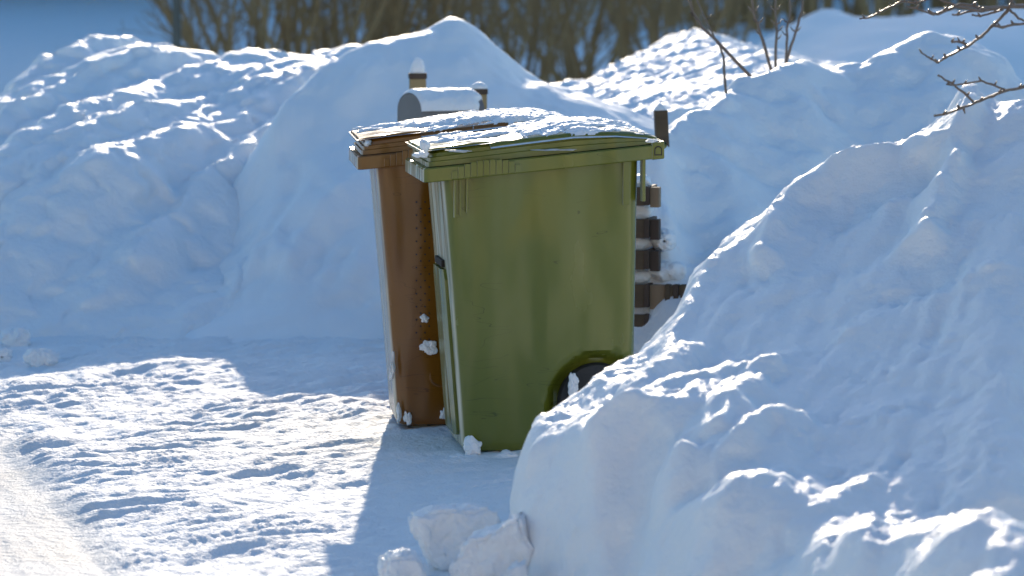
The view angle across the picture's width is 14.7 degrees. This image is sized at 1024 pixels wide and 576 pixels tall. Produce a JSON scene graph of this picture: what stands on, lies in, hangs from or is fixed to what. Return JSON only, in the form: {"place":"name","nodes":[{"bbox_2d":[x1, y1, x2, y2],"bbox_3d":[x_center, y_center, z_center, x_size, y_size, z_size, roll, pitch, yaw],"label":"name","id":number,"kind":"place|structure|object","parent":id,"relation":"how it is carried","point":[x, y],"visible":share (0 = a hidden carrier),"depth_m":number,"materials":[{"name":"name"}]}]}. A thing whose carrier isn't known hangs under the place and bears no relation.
{"place":"outdoors","nodes":[
{"label":"outdoors","id":0,"kind":"place"},
{"bbox_2d":[397,93,484,121],"bbox_3d":[-0.274,-0.209,15.389,0.276,1.097,0.208,-3,6,-28],"label":"mailbox","id":1,"kind":"object","parent":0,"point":[409,107],"visible":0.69,"depth_m":15.27,"materials":[{"name":"grey metal"}]},
{"bbox_2d":[397,93,424,121],"bbox_3d":[-0.388,-0.665,15.287,0.016,0.171,0.208,-3,6,-28],"label":"door","id":2,"kind":"structure","parent":1,"relation":"in","point":[409,107],"depth_m":15.28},
{"bbox_2d":[397,88,481,110],"bbox_3d":[-0.271,-0.729,15.343,0.280,0.093,0.220,-3,6,-28],"label":"snow shell","id":3,"kind":"object","parent":1,"relation":"on","point":[445,99],"visible":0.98,"depth_m":15.26,"materials":[{"name":"white snow"}]},
{"bbox_2d":[0,0,1007,575],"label":"ground","id":4,"kind":"structure","parent":0,"point":[202,456],"depth_m":12.44,"materials":[{"name":"white snow"}]},
{"bbox_2d":[0,347,12,361],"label":"snow chunk","id":5,"kind":"object","parent":4,"relation":"on","point":[6,354],"visible":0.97,"depth_m":15.05,"materials":[{"name":"white snow"}]},
{"bbox_2d":[0,327,30,346],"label":"snow chunk","id":6,"kind":"object","parent":4,"relation":"on","point":[17,337],"visible":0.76,"depth_m":15.64,"materials":[{"name":"white snow"}]},
{"bbox_2d":[22,348,58,366],"bbox_3d":[-1.777,0.272,14.984,0.139,0.098,0.117,0,5,0],"label":"snow chunk","id":7,"kind":"object","parent":4,"relation":"on","point":[37,357],"visible":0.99,"depth_m":14.94,"materials":[{"name":"white snow"}]},
{"bbox_2d":[172,0,180,47],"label":"tree","id":8,"kind":"object","parent":4,"relation":"on","point":[176,23],"visible":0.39,"depth_m":32.93,"materials":[{"name":"plant"}]},
{"bbox_2d":[0,34,361,339],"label":"snow bank","id":9,"kind":"structure","parent":4,"relation":"on","point":[123,159],"depth_m":16.89,"materials":[{"name":"white snow"}]},
{"bbox_2d":[117,0,314,52],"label":"shrub","id":10,"kind":"object","parent":4,"relation":"on","point":[199,18],"visible":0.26,"depth_m":35.83,"materials":[{"name":"brown plant"}]},
{"bbox_2d":[186,0,285,49],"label":"shrub","id":11,"kind":"object","parent":4,"relation":"on","point":[265,13],"visible":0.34,"depth_m":55.82,"materials":[{"name":"brown plant"}]},
{"bbox_2d":[148,0,356,54],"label":"shrub","id":12,"kind":"object","parent":4,"relation":"on","point":[188,28],"visible":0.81,"depth_m":33.75,"materials":[{"name":"brown plant"}]},
{"bbox_2d":[166,0,413,54],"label":"shrub","id":13,"kind":"object","parent":4,"relation":"on","point":[298,43],"visible":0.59,"depth_m":34.04,"materials":[{"name":"brown plant"}]},
{"bbox_2d":[299,0,366,45],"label":"shrub","id":14,"kind":"object","parent":4,"relation":"on","point":[331,32],"visible":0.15,"depth_m":58.09,"materials":[{"name":"brown plant"}]},
{"bbox_2d":[264,0,465,54],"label":"shrub","id":15,"kind":"object","parent":4,"relation":"on","point":[379,33],"visible":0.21,"depth_m":36.83,"materials":[{"name":"brown plant"}]},
{"bbox_2d":[377,547,429,575],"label":"snow block","id":16,"kind":"object","parent":4,"relation":"on","point":[402,561],"depth_m":9.68,"materials":[{"name":"white snow"}]},
{"bbox_2d":[277,0,547,49],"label":"shrub","id":17,"kind":"object","parent":4,"relation":"on","point":[396,19],"visible":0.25,"depth_m":34.70,"materials":[{"name":"brown plant"}]},
{"bbox_2d":[408,73,426,88],"bbox_3d":[-0.373,-0.197,15.744,0.069,1.310,0.069,-1,5,-6],"label":"wooden post","id":18,"kind":"object","parent":4,"relation":"on","point":[417,80],"visible":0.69,"depth_m":15.66,"materials":[{"name":"beige paint"}]},
{"bbox_2d":[410,57,424,72],"bbox_3d":[-0.373,-0.881,15.684,0.060,0.062,0.060,0,5,0],"label":"cap of snow","id":19,"kind":"object","parent":18,"relation":"on","point":[417,66],"visible":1,"depth_m":15.66,"materials":[{"name":"white snow"}]},
{"bbox_2d":[184,17,654,342],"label":"snow bank","id":20,"kind":"structure","parent":4,"relation":"on","point":[304,238],"depth_m":16.82,"materials":[{"name":"white snow"}]},
{"bbox_2d":[260,0,598,56],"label":"shrub","id":21,"kind":"object","parent":4,"relation":"on","point":[502,15],"visible":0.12,"depth_m":37.66,"materials":[{"name":"brown plant"}]},
{"bbox_2d":[349,121,523,424],"bbox_3d":[-0.141,-0.074,13.234,0.777,1.016,0.609,0,5,-5],"label":"wheelie bin","id":22,"kind":"object","parent":4,"relation":"on","point":[403,229],"visible":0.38,"depth_m":12.97,"materials":[{"name":"brown plastic"}]},
{"bbox_2d":[364,139,371,146],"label":"snow clump","id":23,"kind":"object","parent":22,"relation":"on","point":[367,142],"visible":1,"depth_m":12.89,"materials":[{"name":"white snow"}]},
{"bbox_2d":[389,351,395,379],"bbox_3d":[-0.392,0.255,12.994,0.021,0.099,0.025,0,5,0],"label":"snow clump","id":24,"kind":"object","parent":22,"relation":"attached to","point":[392,368],"visible":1,"depth_m":12.99,"materials":[{"name":"white snow"}]},
{"bbox_2d":[396,402,401,422],"bbox_3d":[-0.371,0.410,13.017,0.018,0.072,0.022,0,5,0],"label":"snow clump","id":25,"kind":"object","parent":22,"relation":"attached to","point":[398,412],"visible":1,"depth_m":13.01,"materials":[{"name":"white snow"}]},
{"bbox_2d":[403,411,411,425],"bbox_3d":[-0.343,0.427,13.018,0.029,0.049,0.022,0,5,0],"label":"snow clump","id":26,"kind":"object","parent":22,"relation":"attached to","point":[407,418],"visible":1,"depth_m":13.01,"materials":[{"name":"white snow"}]},
{"bbox_2d":[420,314,428,322],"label":"snow clump","id":27,"kind":"object","parent":22,"relation":"attached to","point":[424,317],"visible":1,"depth_m":12.98,"materials":[{"name":"white snow"}]},
{"bbox_2d":[419,340,437,354],"bbox_3d":[-0.273,0.195,12.993,0.062,0.050,0.021,0,5,0],"label":"snow clump","id":28,"kind":"object","parent":22,"relation":"attached to","point":[428,347],"visible":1,"depth_m":12.99,"materials":[{"name":"white snow"}]},
{"bbox_2d":[439,408,444,418],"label":"snow clump","id":29,"kind":"object","parent":22,"relation":"attached to","point":[442,414],"visible":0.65,"depth_m":13.01,"materials":[{"name":"white snow"}]},
{"bbox_2d":[349,108,568,139],"bbox_3d":[-0.156,-0.551,13.191,0.748,0.087,0.568,0,5,-5],"label":"snow crust","id":30,"kind":"object","parent":22,"relation":"on","point":[510,116],"visible":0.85,"depth_m":13.03,"materials":[{"name":"white snow"}]},
{"bbox_2d":[407,502,499,570],"bbox_3d":[-0.150,0.630,10.074,0.234,0.169,0.128,-1,5,-12],"label":"snow block","id":31,"kind":"object","parent":4,"relation":"on","point":[441,533],"depth_m":10.02,"materials":[{"name":"white snow"}]},
{"bbox_2d":[439,0,471,22],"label":"shrub","id":32,"kind":"object","parent":4,"relation":"on","point":[458,10],"visible":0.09,"depth_m":61.94,"materials":[{"name":"brown plant"}]},
{"bbox_2d":[449,453,463,456],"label":"snow clump","id":33,"kind":"object","parent":4,"relation":"on","point":[458,455],"visible":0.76,"depth_m":12.28,"materials":[{"name":"white snow"}]},
{"bbox_2d":[463,435,481,455],"bbox_3d":[-0.122,0.494,12.321,0.059,0.076,0.068,0,5,0],"label":"snow clump","id":34,"kind":"object","parent":4,"relation":"on","point":[472,445],"visible":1,"depth_m":12.30,"materials":[{"name":"white snow"}]},
{"bbox_2d":[474,89,487,109],"bbox_3d":[-0.133,-0.167,15.747,0.069,1.249,0.069,-1,5,-6],"label":"wooden post","id":35,"kind":"object","parent":4,"relation":"on","point":[483,93],"visible":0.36,"depth_m":15.66,"materials":[{"name":"beige paint"}]},
{"bbox_2d":[470,82,487,88],"bbox_3d":[-0.131,-0.802,15.691,0.071,0.026,0.072,0,5,0],"label":"cap of snow","id":36,"kind":"object","parent":35,"relation":"on","point":[478,85],"visible":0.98,"depth_m":15.66,"materials":[{"name":"white snow"}]},
{"bbox_2d":[449,512,533,575],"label":"snow block","id":37,"kind":"object","parent":4,"relation":"on","point":[499,549],"depth_m":9.66,"materials":[{"name":"white snow"}]},
{"bbox_2d":[390,0,602,68],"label":"shrub","id":38,"kind":"object","parent":4,"relation":"on","point":[507,33],"visible":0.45,"depth_m":35.94,"materials":[{"name":"brown plant"}]},
{"bbox_2d":[467,0,531,35],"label":"shrub","id":39,"kind":"object","parent":4,"relation":"on","point":[493,18],"visible":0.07,"depth_m":63.75,"materials":[{"name":"brown plant"}]},
{"bbox_2d":[493,449,518,457],"bbox_3d":[-0.025,0.523,12.293,0.095,0.043,0.068,0,5,0],"label":"snow clump","id":40,"kind":"object","parent":4,"relation":"on","point":[505,453],"visible":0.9,"depth_m":12.28,"materials":[{"name":"white snow"}]},
{"bbox_2d":[504,560,528,575],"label":"snow block","id":41,"kind":"object","parent":4,"relation":"on","point":[516,568],"depth_m":9.52,"materials":[{"name":"white snow"}]},
{"bbox_2d":[395,0,639,82],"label":"shrub","id":42,"kind":"object","parent":4,"relation":"on","point":[546,67],"visible":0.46,"depth_m":38.05,"materials":[{"name":"brown plant"}]},
{"bbox_2d":[405,127,666,451],"bbox_3d":[0.077,-0.015,12.576,0.777,1.016,0.609,-1,5,-7],"label":"wheelie bin","id":43,"kind":"object","parent":4,"relation":"on","point":[534,264],"visible":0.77,"depth_m":12.32,"materials":[{"name":"green plastic"}]},
{"bbox_2d":[412,151,428,157],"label":"snow clump","id":44,"kind":"object","parent":43,"relation":"on","point":[419,154],"visible":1,"depth_m":12.19,"materials":[{"name":"white snow"}]},
{"bbox_2d":[419,139,429,152],"bbox_3d":[-0.268,-0.435,12.178,0.034,0.046,0.043,0,5,0],"label":"snow clump","id":45,"kind":"object","parent":43,"relation":"on","point":[424,145],"visible":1,"depth_m":12.17,"materials":[{"name":"white snow"}]},
{"bbox_2d":[446,150,467,151],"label":"snow clump","id":46,"kind":"object","parent":43,"relation":"on","point":[457,150],"visible":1,"depth_m":12.20,"materials":[{"name":"white snow"}]},
{"bbox_2d":[406,117,660,150],"bbox_3d":[0.062,-0.493,12.532,0.748,0.088,0.568,-1,5,-7],"label":"snow crust","id":47,"kind":"object","parent":43,"relation":"on","point":[576,126],"visible":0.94,"depth_m":12.38,"materials":[{"name":"white snow"}]},
{"bbox_2d":[537,149,574,150],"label":"snow clump","id":48,"kind":"object","parent":43,"relation":"on","point":[556,149],"visible":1,"depth_m":12.23,"materials":[{"name":"white snow"}]},
{"bbox_2d":[568,372,578,395],"bbox_3d":[0.191,0.304,12.377,0.036,0.083,0.032,0,5,0],"label":"snow clump","id":49,"kind":"object","parent":43,"relation":"attached to","point":[573,382],"visible":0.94,"depth_m":12.37,"materials":[{"name":"white snow"}]},
{"bbox_2d":[645,139,657,142],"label":"snow clump","id":50,"kind":"object","parent":43,"relation":"on","point":[651,140],"visible":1,"depth_m":12.20,"materials":[{"name":"white snow"}]},
{"bbox_2d":[452,0,687,82],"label":"shrub","id":51,"kind":"object","parent":4,"relation":"on","point":[563,57],"visible":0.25,"depth_m":42.72,"materials":[{"name":"brown plant"}]},
{"bbox_2d":[540,0,609,48],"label":"shrub","id":52,"kind":"object","parent":4,"relation":"on","point":[580,33],"visible":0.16,"depth_m":56.95,"materials":[{"name":"brown plant"}]},
{"bbox_2d":[498,0,692,82],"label":"shrub","id":53,"kind":"object","parent":4,"relation":"on","point":[598,31],"visible":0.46,"depth_m":40.65,"materials":[{"name":"brown plant"}]},
{"bbox_2d":[617,0,629,60],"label":"tree","id":54,"kind":"object","parent":4,"relation":"on","point":[624,47],"visible":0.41,"depth_m":39.90,"materials":[{"name":"plant"}]},
{"bbox_2d":[608,0,647,31],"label":"shrub","id":55,"kind":"object","parent":4,"relation":"on","point":[637,23],"visible":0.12,"depth_m":65.85,"materials":[{"name":"brown plant"}]},
{"bbox_2d":[542,0,731,56],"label":"shrub","id":56,"kind":"object","parent":4,"relation":"on","point":[668,19],"visible":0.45,"depth_m":43.69,"materials":[{"name":"brown plant"}]},
{"bbox_2d":[634,184,686,326],"bbox_3d":[0.350,0.004,14.104,0.568,0.900,0.144,1,5,14],"label":"slatted box","id":57,"kind":"object","parent":4,"relation":"on","point":[651,295],"visible":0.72,"depth_m":14.00,"materials":[{"name":"brown wood"}]},
{"bbox_2d":[635,269,650,283],"bbox_3d":[0.414,-0.045,14.101,0.166,0.073,0.120,0,5,0],"label":"snow pad","id":58,"kind":"object","parent":57,"relation":"on","point":[642,276],"visible":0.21,"depth_m":14.05,"materials":[{"name":"white snow"}]},
{"bbox_2d":[636,238,651,249],"bbox_3d":[0.415,-0.161,14.094,0.170,0.067,0.121,0,5,0],"label":"snow pad","id":59,"kind":"object","parent":57,"relation":"on","point":[643,243],"visible":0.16,"depth_m":14.05,"materials":[{"name":"white snow"}]},
{"bbox_2d":[637,174,651,186],"bbox_3d":[0.415,-0.374,14.072,0.166,0.069,0.122,0,5,0],"label":"snow pad","id":60,"kind":"object","parent":57,"relation":"on","point":[648,181],"visible":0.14,"depth_m":14.04,"materials":[{"name":"white snow"}]},
{"bbox_2d":[636,205,653,218],"bbox_3d":[0.418,-0.273,14.084,0.171,0.070,0.115,0,5,0],"label":"snow pad","id":61,"kind":"object","parent":57,"relation":"on","point":[645,211],"visible":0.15,"depth_m":14.04,"materials":[{"name":"white snow"}]},
{"bbox_2d":[651,228,676,252],"bbox_3d":[0.538,-0.170,14.090,0.094,0.088,0.144,0,5,0],"label":"snow pad","id":62,"kind":"object","parent":57,"relation":"on","point":[668,236],"visible":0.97,"depth_m":14.03,"materials":[{"name":"white snow"}]},
{"bbox_2d":[647,259,686,281],"bbox_3d":[0.548,-0.059,14.100,0.145,0.086,0.148,0,5,0],"label":"snow pad","id":63,"kind":"object","parent":57,"relation":"on","point":[676,270],"visible":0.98,"depth_m":14.04,"materials":[{"name":"white snow"}]},
{"bbox_2d":[654,110,668,146],"bbox_3d":[0.578,-0.051,14.651,0.047,1.213,0.047,-4,5,-6],"label":"wooden post","id":64,"kind":"object","parent":4,"relation":"on","point":[661,128],"visible":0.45,"depth_m":14.58,"materials":[{"name":"brown wood"}]},
{"bbox_2d":[653,103,666,110],"bbox_3d":[0.545,-0.666,14.598,0.049,0.026,0.049,0,5,0],"label":"cap of snow","id":65,"kind":"object","parent":64,"relation":"on","point":[659,107],"visible":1,"depth_m":14.58,"materials":[{"name":"white snow"}]},
{"bbox_2d":[645,0,712,26],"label":"shrub","id":66,"kind":"object","parent":4,"relation":"on","point":[665,10],"visible":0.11,"depth_m":69.72,"materials":[{"name":"brown plant"}]},
{"bbox_2d":[599,0,765,57],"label":"shrub","id":67,"kind":"object","parent":4,"relation":"on","point":[652,32],"visible":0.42,"depth_m":39.67,"materials":[{"name":"brown plant"}]},
{"bbox_2d":[676,2,692,22],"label":"shrub","id":68,"kind":"object","parent":4,"relation":"on","point":[690,18],"visible":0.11,"depth_m":73.68,"materials":[{"name":"brown plant"}]},
{"bbox_2d":[551,28,846,125],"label":"snow bank","id":69,"kind":"structure","parent":4,"relation":"on","point":[678,75],"depth_m":20.81,"materials":[{"name":"white snow"}]},
{"bbox_2d":[671,0,762,42],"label":"shrub","id":70,"kind":"object","parent":4,"relation":"on","point":[738,4],"visible":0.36,"depth_m":45.67,"materials":[{"name":"brown plant"}]},
{"bbox_2d":[721,0,747,23],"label":"shrub","id":71,"kind":"object","parent":4,"relation":"on","point":[745,10],"visible":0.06,"depth_m":72.94,"materials":[{"name":"brown plant"}]},
{"bbox_2d":[700,0,770,28],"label":"shrub","id":72,"kind":"object","parent":4,"relation":"on","point":[731,15],"visible":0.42,"depth_m":68.82,"materials":[{"name":"brown plant"}]},
{"bbox_2d":[702,0,808,30],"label":"shrub","id":73,"kind":"object","parent":4,"relation":"on","point":[768,25],"visible":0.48,"depth_m":67.76,"materials":[{"name":"brown plant"}]},
{"bbox_2d":[510,83,1023,575],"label":"snow bank","id":74,"kind":"structure","parent":4,"relation":"on","point":[820,373],"depth_m":9.62,"materials":[{"name":"white snow"}]},
{"bbox_2d":[783,0,809,24],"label":"shrub","id":75,"kind":"object","parent":4,"relation":"on","point":[806,10],"visible":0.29,"depth_m":71.91,"materials":[{"name":"brown plant"}]},
{"bbox_2d":[810,0,842,13],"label":"shrub","id":76,"kind":"object","parent":4,"relation":"on","point":[814,5],"visible":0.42,"depth_m":66.64,"materials":[{"name":"brown plant"}]},
{"bbox_2d":[634,31,1023,354],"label":"snow bank","id":77,"kind":"structure","parent":4,"relation":"on","point":[742,151],"depth_m":15.10,"materials":[{"name":"white snow"}]},
{"bbox_2d":[696,0,727,93],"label":"sapling","id":78,"kind":"object","parent":77,"relation":"on","point":[724,65],"visible":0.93,"depth_m":15.21,"materials":[{"name":"brown plant"}]},
{"bbox_2d":[686,0,751,76],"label":"sapling","id":79,"kind":"object","parent":77,"relation":"on","point":[732,57],"visible":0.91,"depth_m":15.39,"materials":[{"name":"brown plant"}]},
{"bbox_2d":[747,0,772,70],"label":"sapling","id":80,"kind":"object","parent":77,"relation":"on","point":[757,22],"visible":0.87,"depth_m":15.88,"materials":[{"name":"brown plant"}]},
{"bbox_2d":[769,0,782,67],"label":"sapling","id":81,"kind":"object","parent":77,"relation":"on","point":[776,23],"visible":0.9,"depth_m":15.69,"materials":[{"name":"brown plant"}]},
{"bbox_2d":[782,0,792,62],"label":"sapling","id":82,"kind":"object","parent":77,"relation":"on","point":[788,21],"visible":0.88,"depth_m":15.89,"materials":[{"name":"brown plant"}]},
{"bbox_2d":[784,0,804,63],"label":"sapling","id":83,"kind":"object","parent":77,"relation":"on","point":[796,30],"visible":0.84,"depth_m":15.74,"materials":[{"name":"brown plant"}]},
{"bbox_2d":[842,0,861,16],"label":"shrub","id":84,"kind":"object","parent":4,"relation":"on","point":[854,8],"visible":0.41,"depth_m":70.69,"materials":[{"name":"brown plant"}]},
{"bbox_2d":[856,0,896,16],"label":"shrub","id":85,"kind":"object","parent":4,"relation":"on","point":[864,7],"visible":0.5,"depth_m":65.89,"materials":[{"name":"brown plant"}]},
{"bbox_2d":[755,8,1023,81],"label":"snow bank","id":86,"kind":"structure","parent":4,"relation":"on","point":[834,35],"depth_m":29.90,"materials":[{"name":"white snow"}]},
{"bbox_2d":[883,0,920,16],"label":"shrub","id":87,"kind":"object","parent":4,"relation":"on","point":[907,12],"visible":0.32,"depth_m":69.75,"materials":[{"name":"brown plant"}]},
{"bbox_2d":[916,0,942,12],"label":"shrub","id":88,"kind":"object","parent":4,"relation":"on","point":[934,5],"visible":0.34,"depth_m":73.61,"materials":[{"name":"brown plant"}]},
{"bbox_2d":[859,0,1023,116],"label":"tree","id":89,"kind":"object","parent":4,"relation":"on","point":[1011,4],"visible":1,"depth_m":10.60,"materials":[{"name":"brown plant"}]},
{"bbox_2d":[933,0,982,10],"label":"shrub","id":90,"kind":"object","parent":4,"relation":"on","point":[957,2],"visible":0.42,"depth_m":68.75,"materials":[{"name":"brown plant"}]},
{"bbox_2d":[971,0,1006,8],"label":"shrub","id":91,"kind":"object","parent":4,"relation":"on","point":[983,2],"visible":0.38,"depth_m":72.62,"materials":[{"name":"brown plant"}]},
{"bbox_2d":[967,0,1023,5],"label":"shrub","id":92,"kind":"object","parent":4,"relation":"on","point":[991,2],"visible":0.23,"depth_m":67.79,"materials":[{"name":"brown plant"}]}
]}

